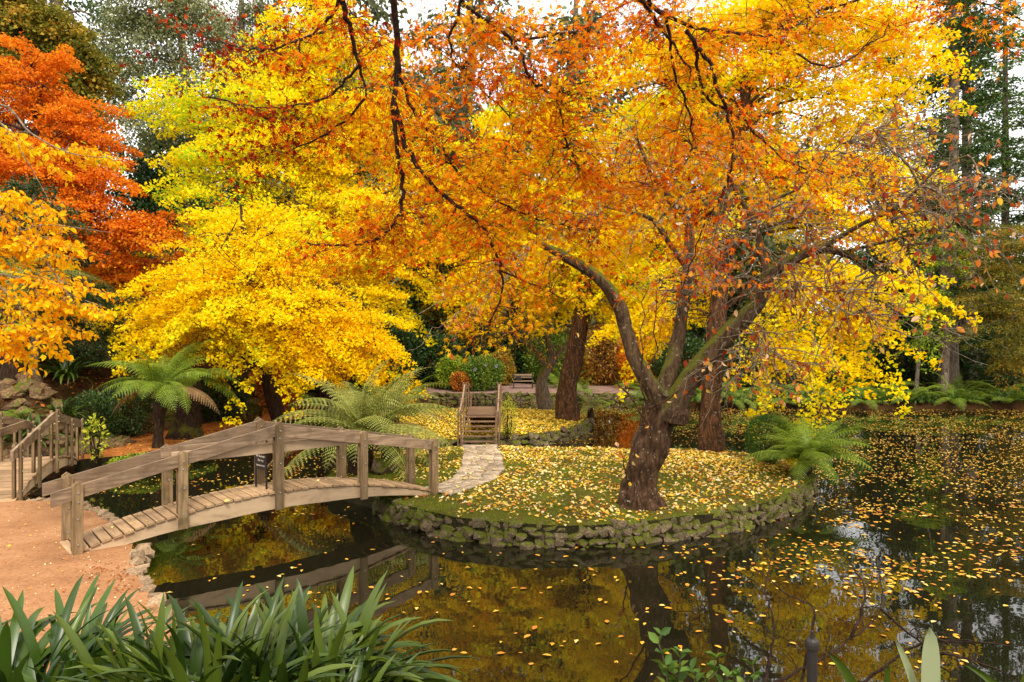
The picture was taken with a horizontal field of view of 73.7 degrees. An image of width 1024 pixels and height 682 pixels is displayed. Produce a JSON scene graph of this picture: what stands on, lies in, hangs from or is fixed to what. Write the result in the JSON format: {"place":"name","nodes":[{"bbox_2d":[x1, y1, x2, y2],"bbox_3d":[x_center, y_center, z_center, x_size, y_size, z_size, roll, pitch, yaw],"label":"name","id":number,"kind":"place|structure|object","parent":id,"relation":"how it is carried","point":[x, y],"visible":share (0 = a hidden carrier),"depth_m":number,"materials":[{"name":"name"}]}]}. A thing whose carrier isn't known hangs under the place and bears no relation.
{"place":"outdoors","nodes":[
{"label":"outdoors","id":0,"kind":"place"},
{"bbox_2d":[0,500,176,672],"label":"dirt path","id":1,"kind":"structure","parent":0,"point":[20,572],"depth_m":8.71,"materials":[{"name":"soil"}]},
{"bbox_2d":[27,497,118,522],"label":"stone wall","id":2,"kind":"structure","parent":1,"relation":"on","point":[104,514],"depth_m":11.66,"materials":[{"name":"grey stone"}]},
{"bbox_2d":[125,543,189,624],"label":"stone wall","id":3,"kind":"structure","parent":1,"relation":"on","point":[141,554],"depth_m":8.55,"materials":[{"name":"grey stone"}]},
{"bbox_2d":[42,417,438,554],"bbox_3d":[-4.069,2.155,11.369,6.325,1.705,0.981,0,0,-41],"label":"timber footbridge","id":4,"kind":"object","parent":1,"relation":"on","point":[67,491],"visible":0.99,"depth_m":10.77,"materials":[{"name":"brown wood"}]},
{"bbox_2d":[255,440,267,488],"bbox_3d":[-4.151,2.029,11.300,0.334,0.800,0.024,0,0,38],"label":"notice sign","id":5,"kind":"object","parent":4,"relation":"on","point":[261,461],"visible":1,"depth_m":11.26,"materials":[{"name":"black metal"}]},
{"bbox_2d":[73,405,347,472],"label":"dirt path","id":6,"kind":"structure","parent":0,"point":[84,464],"depth_m":19.33,"materials":[{"name":"soil"}]},
{"bbox_2d":[88,339,218,447],"bbox_3d":[-9.462,1.474,18.215,3.416,3.060,3.250,0,0,0],"label":"tree fern","id":7,"kind":"object","parent":6,"relation":"on","point":[164,381],"visible":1,"depth_m":18.14,"materials":[{"name":"green plant"}]},
{"bbox_2d":[79,404,343,457],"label":"fallen leaves","id":8,"kind":"object","parent":6,"relation":"on","point":[317,407],"visible":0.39,"depth_m":20.81,"materials":[{"name":"orange plant"}]},
{"bbox_2d":[376,409,586,446],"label":"island lawn","id":9,"kind":"structure","parent":0,"point":[526,438],"depth_m":23.23,"materials":[{"name":"plant"}]},
{"bbox_2d":[457,382,501,446],"bbox_3d":[-0.930,2.159,21.485,1.190,1.758,4.960,0,0,0],"label":"step footbridge","id":10,"kind":"object","parent":9,"relation":"on","point":[484,413],"visible":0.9,"depth_m":20.01,"materials":[{"name":"brown wood"}]},
{"bbox_2d":[379,407,585,438],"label":"fallen leaves","id":11,"kind":"object","parent":9,"relation":"on","point":[537,416],"visible":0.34,"depth_m":23.91,"materials":[{"name":"yellow plant"}]},
{"bbox_2d":[373,412,594,449],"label":"stone wall","id":12,"kind":"structure","parent":9,"relation":"on","point":[585,426],"depth_m":21.55,"materials":[{"name":"grey stone"}]},
{"bbox_2d":[498,395,518,438],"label":"vine plant","id":13,"kind":"object","parent":9,"relation":"on","point":[507,433],"visible":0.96,"depth_m":20.96,"materials":[{"name":"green plant"}]},
{"bbox_2d":[446,290,604,409],"bbox_3d":[0.649,-0.100,28.447,7.137,6.142,4.100,0,0,0],"label":"bare tree","id":14,"kind":"object","parent":9,"relation":"on","point":[544,400],"visible":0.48,"depth_m":28.62,"materials":[{"name":"plant"}]},
{"bbox_2d":[412,65,675,420],"bbox_3d":[1.156,-3.700,25.971,9.986,13.226,5.082,0,0,0],"label":"leaning tree","id":15,"kind":"object","parent":9,"relation":"on","point":[567,407],"visible":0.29,"depth_m":25.07,"materials":[{"name":"orange plant"}]},
{"bbox_2d":[0,235,1023,477],"bbox_3d":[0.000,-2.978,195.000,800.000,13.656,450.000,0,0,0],"label":"ground","id":16,"kind":"structure","parent":0,"point":[86,384],"depth_m":33.03,"materials":[{"name":"green soil"}]},
{"bbox_2d":[0,409,83,501],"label":"timber footbridge","id":17,"kind":"object","parent":16,"relation":"on","point":[21,476],"visible":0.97,"depth_m":14.16,"materials":[{"name":"brown wood"}]},
{"bbox_2d":[0,167,93,373],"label":"slim tree","id":18,"kind":"object","parent":16,"relation":"on","point":[31,191],"visible":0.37,"depth_m":19.02,"materials":[{"name":"plant"}]},
{"bbox_2d":[0,0,125,261],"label":"leafy tree","id":19,"kind":"object","parent":16,"relation":"on","point":[42,25],"visible":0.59,"depth_m":32.42,"materials":[{"name":"green plant"}]},
{"bbox_2d":[0,104,127,378],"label":"beech tree","id":20,"kind":"object","parent":16,"relation":"on","point":[15,242],"visible":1,"depth_m":8.92,"materials":[{"name":"orange plant"}]},
{"bbox_2d":[34,351,98,385],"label":"strap leaf plant","id":21,"kind":"object","parent":16,"relation":"on","point":[67,372],"visible":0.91,"depth_m":19.64,"materials":[{"name":"green plant"}]},
{"bbox_2d":[0,371,136,459],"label":"rockery","id":22,"kind":"object","parent":16,"relation":"on","point":[34,386],"visible":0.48,"depth_m":17.94,"materials":[{"name":"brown stone"}]},
{"bbox_2d":[0,254,112,380],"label":"tree fern","id":23,"kind":"object","parent":22,"relation":"on","point":[8,370],"visible":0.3,"depth_m":18.38,"materials":[{"name":"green plant"}]},
{"bbox_2d":[23,271,138,373],"bbox_3d":[-13.275,-0.555,20.981,3.246,3.343,3.347,0,0,0],"label":"shrub","id":24,"kind":"object","parent":16,"relation":"on","point":[78,350],"visible":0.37,"depth_m":20.80,"materials":[{"name":"green plant"}]},
{"bbox_2d":[0,0,179,260],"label":"eucalypt tree","id":25,"kind":"object","parent":16,"relation":"on","point":[90,5],"visible":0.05,"depth_m":47.66,"materials":[{"name":"grey plant"}]},
{"bbox_2d":[64,388,125,438],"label":"shrub","id":26,"kind":"object","parent":16,"relation":"on","point":[88,402],"visible":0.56,"depth_m":19.01,"materials":[{"name":"green plant"}]},
{"bbox_2d":[81,412,109,462],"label":"shrub","id":27,"kind":"object","parent":16,"relation":"on","point":[94,454],"visible":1,"depth_m":16.41,"materials":[{"name":"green plant"}]},
{"bbox_2d":[0,31,197,328],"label":"maple tree","id":28,"kind":"object","parent":16,"relation":"on","point":[141,231],"visible":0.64,"depth_m":24.27,"materials":[{"name":"orange plant"}]},
{"bbox_2d":[0,573,197,681],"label":"strap leaf plant","id":29,"kind":"object","parent":16,"relation":"on","point":[25,656],"visible":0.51,"depth_m":4.10,"materials":[{"name":"deep green leaf"}]},
{"bbox_2d":[47,220,172,322],"bbox_3d":[-16.623,-2.825,27.930,5.271,4.729,5.169,0,0,0],"label":"shrub","id":30,"kind":"object","parent":16,"relation":"on","point":[96,262],"visible":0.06,"depth_m":27.11,"materials":[{"name":"green plant"}]},
{"bbox_2d":[98,370,154,437],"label":"shrub","id":31,"kind":"object","parent":16,"relation":"on","point":[128,428],"visible":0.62,"depth_m":20.19,"materials":[{"name":"green plant"}]},
{"bbox_2d":[97,404,173,440],"bbox_3d":[-11.626,2.554,20.770,1.409,1.256,5.104,0,0,0],"label":"rockery","id":32,"kind":"object","parent":16,"relation":"on","point":[167,426],"visible":0.17,"depth_m":21.39,"materials":[{"name":"brown stone"}]},
{"bbox_2d":[0,300,316,445],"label":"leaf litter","id":33,"kind":"object","parent":16,"relation":"on","point":[43,405],"visible":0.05,"depth_m":21.95,"materials":[{"name":"brown plant"}]},
{"bbox_2d":[117,127,202,256],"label":"leafy tree","id":34,"kind":"object","parent":16,"relation":"on","point":[151,205],"visible":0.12,"depth_m":49.18,"materials":[{"name":"green plant"}]},
{"bbox_2d":[119,295,208,373],"bbox_3d":[-12.334,-0.241,24.209,3.098,3.066,3.116,0,0,0],"label":"shrub","id":35,"kind":"object","parent":16,"relation":"on","point":[165,351],"visible":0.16,"depth_m":23.84,"materials":[{"name":"green plant"}]},
{"bbox_2d":[86,0,255,250],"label":"eucalypt tree","id":36,"kind":"object","parent":16,"relation":"on","point":[139,27],"visible":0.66,"depth_m":41.65,"materials":[{"name":"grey plant"}]},
{"bbox_2d":[129,345,245,439],"bbox_3d":[-9.443,1.571,20.415,3.153,2.929,3.097,0,0,30],"label":"tree fern","id":37,"kind":"object","parent":16,"relation":"on","point":[185,425],"visible":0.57,"depth_m":20.13,"materials":[{"name":"green plant"}]},
{"bbox_2d":[69,230,339,369],"bbox_3d":[-11.359,-1.572,25.525,10.244,5.670,3.563,0,0,0],"label":"maple tree","id":38,"kind":"object","parent":16,"relation":"on","point":[110,279],"visible":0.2,"depth_m":25.07,"materials":[{"name":"yellow leaf"},{"name":"dark bark"}]},
{"bbox_2d":[51,577,362,681],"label":"strap leaf plant","id":39,"kind":"object","parent":16,"relation":"on","point":[204,662],"visible":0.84,"depth_m":3.59,"materials":[{"name":"green plant"}]},
{"bbox_2d":[154,78,285,280],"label":"eucalypt tree","id":40,"kind":"object","parent":16,"relation":"on","point":[211,201],"visible":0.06,"depth_m":40.46,"materials":[{"name":"green plant"}]},
{"bbox_2d":[201,371,254,422],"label":"shrub","id":41,"kind":"object","parent":16,"relation":"on","point":[220,407],"visible":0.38,"depth_m":24.28,"materials":[{"name":"green plant"}]},
{"bbox_2d":[202,382,268,414],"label":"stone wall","id":42,"kind":"structure","parent":16,"relation":"on","point":[252,400],"depth_m":26.66,"materials":[{"name":"grey stone"}]},
{"bbox_2d":[85,204,431,426],"bbox_3d":[-7.603,-0.917,21.313,10.087,7.369,5.888,0,0,-21],"label":"ginkgo tree","id":43,"kind":"object","parent":16,"relation":"on","point":[229,292],"visible":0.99,"depth_m":20.70,"materials":[{"name":"yellow plant"}]},
{"bbox_2d":[133,0,392,221],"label":"eucalypt tree","id":44,"kind":"object","parent":16,"relation":"on","point":[242,5],"visible":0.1,"depth_m":45.53,"materials":[{"name":"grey plant"}]},
{"bbox_2d":[249,355,304,413],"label":"shrub","id":45,"kind":"object","parent":16,"relation":"on","point":[292,400],"visible":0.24,"depth_m":27.19,"materials":[{"name":"green plant"}]},
{"bbox_2d":[119,0,473,413],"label":"ginkgo tree","id":46,"kind":"object","parent":16,"relation":"on","point":[305,210],"visible":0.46,"depth_m":25.56,"materials":[{"name":"yellow plant"}]},
{"bbox_2d":[143,566,478,681],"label":"strap leaf plant","id":47,"kind":"object","parent":16,"relation":"on","point":[363,632],"visible":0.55,"depth_m":3.97,"materials":[{"name":"green plant"}]},
{"bbox_2d":[252,627,431,681],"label":"strap leaf plant","id":48,"kind":"object","parent":16,"relation":"on","point":[354,674],"visible":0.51,"depth_m":3.71,"materials":[{"name":"green plant"}]},
{"bbox_2d":[206,0,494,332],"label":"eucalypt tree","id":49,"kind":"object","parent":16,"relation":"on","point":[374,6],"visible":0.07,"depth_m":45.75,"materials":[{"name":"green plant"}]},
{"bbox_2d":[362,312,438,389],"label":"shrub","id":50,"kind":"object","parent":16,"relation":"on","point":[417,353],"visible":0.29,"depth_m":39.25,"materials":[{"name":"green plant"}]},
{"bbox_2d":[389,246,472,354],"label":"shrub","id":51,"kind":"object","parent":16,"relation":"on","point":[418,308],"visible":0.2,"depth_m":45.89,"materials":[{"name":"green plant"}]},
{"bbox_2d":[406,330,470,387],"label":"shrub","id":52,"kind":"object","parent":16,"relation":"on","point":[440,344],"visible":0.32,"depth_m":41.09,"materials":[{"name":"green plant"}]},
{"bbox_2d":[357,0,543,356],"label":"eucalypt tree","id":53,"kind":"object","parent":16,"relation":"on","point":[456,88],"visible":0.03,"depth_m":50.68,"materials":[{"name":"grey plant"}]},
{"bbox_2d":[434,353,474,389],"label":"hydrangea bush","id":54,"kind":"object","parent":16,"relation":"on","point":[448,363],"visible":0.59,"depth_m":39.28,"materials":[{"name":"green plant"}]},
{"bbox_2d":[407,226,509,352],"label":"leafy tree","id":55,"kind":"object","parent":16,"relation":"on","point":[427,312],"visible":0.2,"depth_m":45.56,"materials":[{"name":"green plant"}]},
{"bbox_2d":[457,353,507,390],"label":"hydrangea bush","id":56,"kind":"object","parent":16,"relation":"on","point":[495,370],"visible":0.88,"depth_m":38.73,"materials":[{"name":"green plant"}]},
{"bbox_2d":[460,314,527,382],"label":"shrub","id":57,"kind":"object","parent":16,"relation":"on","point":[516,356],"visible":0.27,"depth_m":44.48,"materials":[{"name":"green plant"}]},
{"bbox_2d":[485,346,516,385],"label":"autumn shrub","id":58,"kind":"object","parent":16,"relation":"on","point":[506,360],"visible":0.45,"depth_m":42.29,"materials":[{"name":"orange plant"}]},
{"bbox_2d":[412,391,642,402],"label":"stone wall","id":59,"kind":"structure","parent":16,"relation":"on","point":[446,396],"depth_m":36.77,"materials":[{"name":"grey stone"}]},
{"bbox_2d":[518,324,582,383],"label":"shrub","id":60,"kind":"object","parent":16,"relation":"on","point":[534,363],"visible":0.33,"depth_m":43.73,"materials":[{"name":"green plant"}]},
{"bbox_2d":[466,0,655,377],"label":"eucalypt tree","id":61,"kind":"object","parent":16,"relation":"on","point":[564,20],"visible":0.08,"depth_m":45.57,"materials":[{"name":"green plant"}]},
{"bbox_2d":[119,0,1023,362],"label":"maple tree","id":62,"kind":"object","parent":16,"relation":"on","point":[471,186],"visible":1,"depth_m":7.66,"materials":[{"name":"orange plant"}]},
{"bbox_2d":[579,319,630,385],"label":"shrub","id":63,"kind":"object","parent":16,"relation":"on","point":[597,375],"visible":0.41,"depth_m":42.57,"materials":[{"name":"orange plant"}]},
{"bbox_2d":[615,330,692,385],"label":"shrub","id":64,"kind":"object","parent":16,"relation":"on","point":[621,360],"visible":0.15,"depth_m":40.35,"materials":[{"name":"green plant"}]},
{"bbox_2d":[612,272,709,363],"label":"shrub","id":65,"kind":"object","parent":16,"relation":"on","point":[694,332],"visible":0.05,"depth_m":45.48,"materials":[{"name":"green plant"}]},
{"bbox_2d":[646,335,728,387],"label":"shrub","id":66,"kind":"object","parent":16,"relation":"on","point":[691,348],"visible":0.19,"depth_m":36.88,"materials":[{"name":"green plant"}]},
{"bbox_2d":[648,627,763,681],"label":"laurel sprig","id":67,"kind":"object","parent":16,"relation":"on","point":[673,667],"visible":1,"depth_m":4.25,"materials":[{"name":"green plant"}]},
{"bbox_2d":[589,0,826,375],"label":"eucalypt tree","id":68,"kind":"object","parent":16,"relation":"on","point":[767,239],"visible":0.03,"depth_m":46.32,"materials":[{"name":"grey plant"}]},
{"bbox_2d":[623,182,807,349],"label":"leafy tree","id":69,"kind":"object","parent":16,"relation":"on","point":[733,308],"visible":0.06,"depth_m":48.53,"materials":[{"name":"green plant"}]},
{"bbox_2d":[724,323,814,388],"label":"shrub","id":70,"kind":"object","parent":16,"relation":"on","point":[748,373],"visible":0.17,"depth_m":36.73,"materials":[{"name":"green plant"}]},
{"bbox_2d":[697,93,868,332],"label":"eucalypt tree","id":71,"kind":"object","parent":16,"relation":"on","point":[792,242],"visible":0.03,"depth_m":55.03,"materials":[{"name":"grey plant"}]},
{"bbox_2d":[742,243,871,361],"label":"shrub","id":72,"kind":"object","parent":16,"relation":"on","point":[765,314],"visible":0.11,"depth_m":43.38,"materials":[{"name":"green plant"}]},
{"bbox_2d":[805,630,818,681],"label":"pipe post","id":73,"kind":"object","parent":16,"relation":"on","point":[811,644],"visible":1,"depth_m":3.58,"materials":[{"name":"grey metal"}]},
{"bbox_2d":[633,386,1023,404],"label":"ground cover","id":74,"kind":"object","parent":16,"relation":"on","point":[927,397],"visible":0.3,"depth_m":33.45,"materials":[{"name":"green plant"}]},
{"bbox_2d":[794,316,878,388],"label":"shrub","id":75,"kind":"object","parent":16,"relation":"on","point":[830,379],"visible":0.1,"depth_m":36.59,"materials":[{"name":"green plant"}]},
{"bbox_2d":[701,517,1023,681],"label":"bare bush","id":76,"kind":"object","parent":16,"relation":"on","point":[867,679],"visible":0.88,"depth_m":4.47,"materials":[{"name":"brown plant"}]},
{"bbox_2d":[842,2,958,357],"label":"conifer tree","id":77,"kind":"object","parent":16,"relation":"on","point":[893,225],"visible":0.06,"depth_m":43.75,"materials":[{"name":"green plant"}]},
{"bbox_2d":[865,322,959,385],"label":"shrub","id":78,"kind":"object","parent":16,"relation":"on","point":[908,372],"visible":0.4,"depth_m":37.83,"materials":[{"name":"green plant"}]},
{"bbox_2d":[828,627,1023,681],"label":"iris plant","id":79,"kind":"object","parent":16,"relation":"on","point":[930,668],"visible":1,"depth_m":3.01,"materials":[{"name":"green plant"}]},
{"bbox_2d":[861,235,994,361],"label":"shrub","id":80,"kind":"object","parent":16,"relation":"on","point":[902,289],"visible":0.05,"depth_m":42.65,"materials":[{"name":"green plant"}]},
{"bbox_2d":[888,213,984,393],"bbox_3d":[21.045,-1.833,33.984,4.662,9.281,2.879,0,0,0],"label":"leafy tree","id":81,"kind":"object","parent":16,"relation":"on","point":[920,345],"visible":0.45,"depth_m":33.73,"materials":[{"name":"green plant"}]},
{"bbox_2d":[876,0,1022,389],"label":"conifer tree","id":82,"kind":"object","parent":16,"relation":"on","point":[953,129],"visible":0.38,"depth_m":35.64,"materials":[{"name":"green plant"}]},
{"bbox_2d":[930,373,992,409],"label":"fern","id":83,"kind":"object","parent":16,"relation":"on","point":[958,391],"visible":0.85,"depth_m":32.90,"materials":[{"name":"green plant"}]},
{"bbox_2d":[906,1,1023,382],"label":"conifer tree","id":84,"kind":"object","parent":16,"relation":"on","point":[979,93],"visible":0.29,"depth_m":38.63,"materials":[{"name":"green plant"}]},
{"bbox_2d":[939,221,1023,394],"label":"larch tree","id":85,"kind":"object","parent":16,"relation":"on","point":[998,308],"visible":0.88,"depth_m":32.85,"materials":[{"name":"green plant"}]},
{"bbox_2d":[959,319,1023,389],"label":"shrub","id":86,"kind":"object","parent":16,"relation":"on","point":[973,366],"visible":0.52,"depth_m":37.19,"materials":[{"name":"green plant"}]},
{"bbox_2d":[972,0,1023,361],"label":"conifer tree","id":87,"kind":"object","parent":16,"relation":"on","point":[1005,103],"visible":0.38,"depth_m":41.78,"materials":[{"name":"green plant"}]},
{"bbox_2d":[979,34,1023,305],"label":"conifer tree","id":88,"kind":"object","parent":16,"relation":"on","point":[1020,123],"visible":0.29,"depth_m":39.06,"materials":[{"name":"green plant"}]},
{"bbox_2d":[1,0,1023,312],"label":"sky","id":89,"kind":"structure","parent":0,"point":[412,13],"materials":[{"name":"white"}]},
{"bbox_2d":[23,402,1023,681],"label":"water","id":90,"kind":"structure","parent":0,"point":[373,548],"depth_m":9.77,"materials":[{"name":"black liquid"}]},
{"bbox_2d":[24,402,1023,674],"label":"floating leaves","id":91,"kind":"object","parent":90,"relation":"on","point":[816,470],"visible":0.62,"depth_m":18.61,"materials":[{"name":"yellow plant"}]},
{"bbox_2d":[372,473,818,549],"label":"stone wall","id":92,"kind":"structure","parent":90,"relation":"in","point":[541,539],"depth_m":11.33,"materials":[{"name":"grey stone"}]},
{"bbox_2d":[371,474,814,543],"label":"moss tufts","id":93,"kind":"object","parent":92,"relation":"on","point":[568,523],"visible":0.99,"depth_m":12.04,"materials":[{"name":"green plant"}]},
{"bbox_2d":[243,502,1023,673],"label":"floating leaves","id":94,"kind":"object","parent":90,"relation":"on","point":[731,621],"visible":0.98,"depth_m":9.85,"materials":[{"name":"yellow plant"}]},
{"bbox_2d":[411,383,644,397],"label":"gravel terrace","id":95,"kind":"structure","parent":0,"point":[528,388],"depth_m":39.65,"materials":[{"name":"gravel"}]},
{"bbox_2d":[325,444,814,546],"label":"island lawn","id":96,"kind":"structure","parent":0,"point":[702,518],"depth_m":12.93,"materials":[{"name":"plant"}]},
{"bbox_2d":[268,359,462,482],"bbox_3d":[-3.238,1.817,15.182,4.520,2.771,4.348,0,0,0],"label":"tree fern","id":97,"kind":"object","parent":96,"relation":"on","point":[362,422],"visible":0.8,"depth_m":14.89,"materials":[{"name":"green plant"}]},
{"bbox_2d":[371,458,395,474],"bbox_3d":[-2.754,2.779,15.102,0.495,0.357,0.699,0,-6,33],"label":"boulder","id":98,"kind":"object","parent":96,"relation":"on","point":[380,465],"visible":0.82,"depth_m":14.87,"materials":[{"name":"stone"}]},
{"bbox_2d":[328,366,458,458],"bbox_3d":[-2.959,1.930,16.956,3.224,2.539,3.320,0,0,0],"label":"tree fern","id":99,"kind":"object","parent":96,"relation":"on","point":[406,399],"visible":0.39,"depth_m":16.84,"materials":[{"name":"green plant"}]},
{"bbox_2d":[426,444,504,495],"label":"stone path","id":100,"kind":"structure","parent":96,"relation":"on","point":[472,467],"depth_m":15.26,"materials":[{"name":"beige stone"}]},
{"bbox_2d":[332,443,811,525],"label":"fallen leaves","id":101,"kind":"object","parent":96,"relation":"on","point":[618,486],"visible":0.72,"depth_m":14.10,"materials":[{"name":"yellow plant"}]},
{"bbox_2d":[402,75,1023,511],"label":"cherry tree","id":102,"kind":"object","parent":96,"relation":"on","point":[668,391],"visible":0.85,"depth_m":11.32,"materials":[{"name":"orange plant"}]},
{"bbox_2d":[545,0,982,464],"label":"ginkgo tree","id":103,"kind":"object","parent":96,"relation":"on","point":[711,435],"visible":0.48,"depth_m":17.46,"materials":[{"name":"yellow plant"}]},
{"bbox_2d":[744,413,791,462],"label":"clipped bush","id":104,"kind":"object","parent":96,"relation":"on","point":[769,418],"visible":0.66,"depth_m":16.17,"materials":[{"name":"green plant"}]},
{"bbox_2d":[738,408,874,484],"bbox_3d":[6.540,2.374,14.984,2.804,1.940,2.802,0,0,37],"label":"fern","id":105,"kind":"object","parent":96,"relation":"on","point":[805,450],"visible":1,"depth_m":14.81,"materials":[{"name":"green plant"}]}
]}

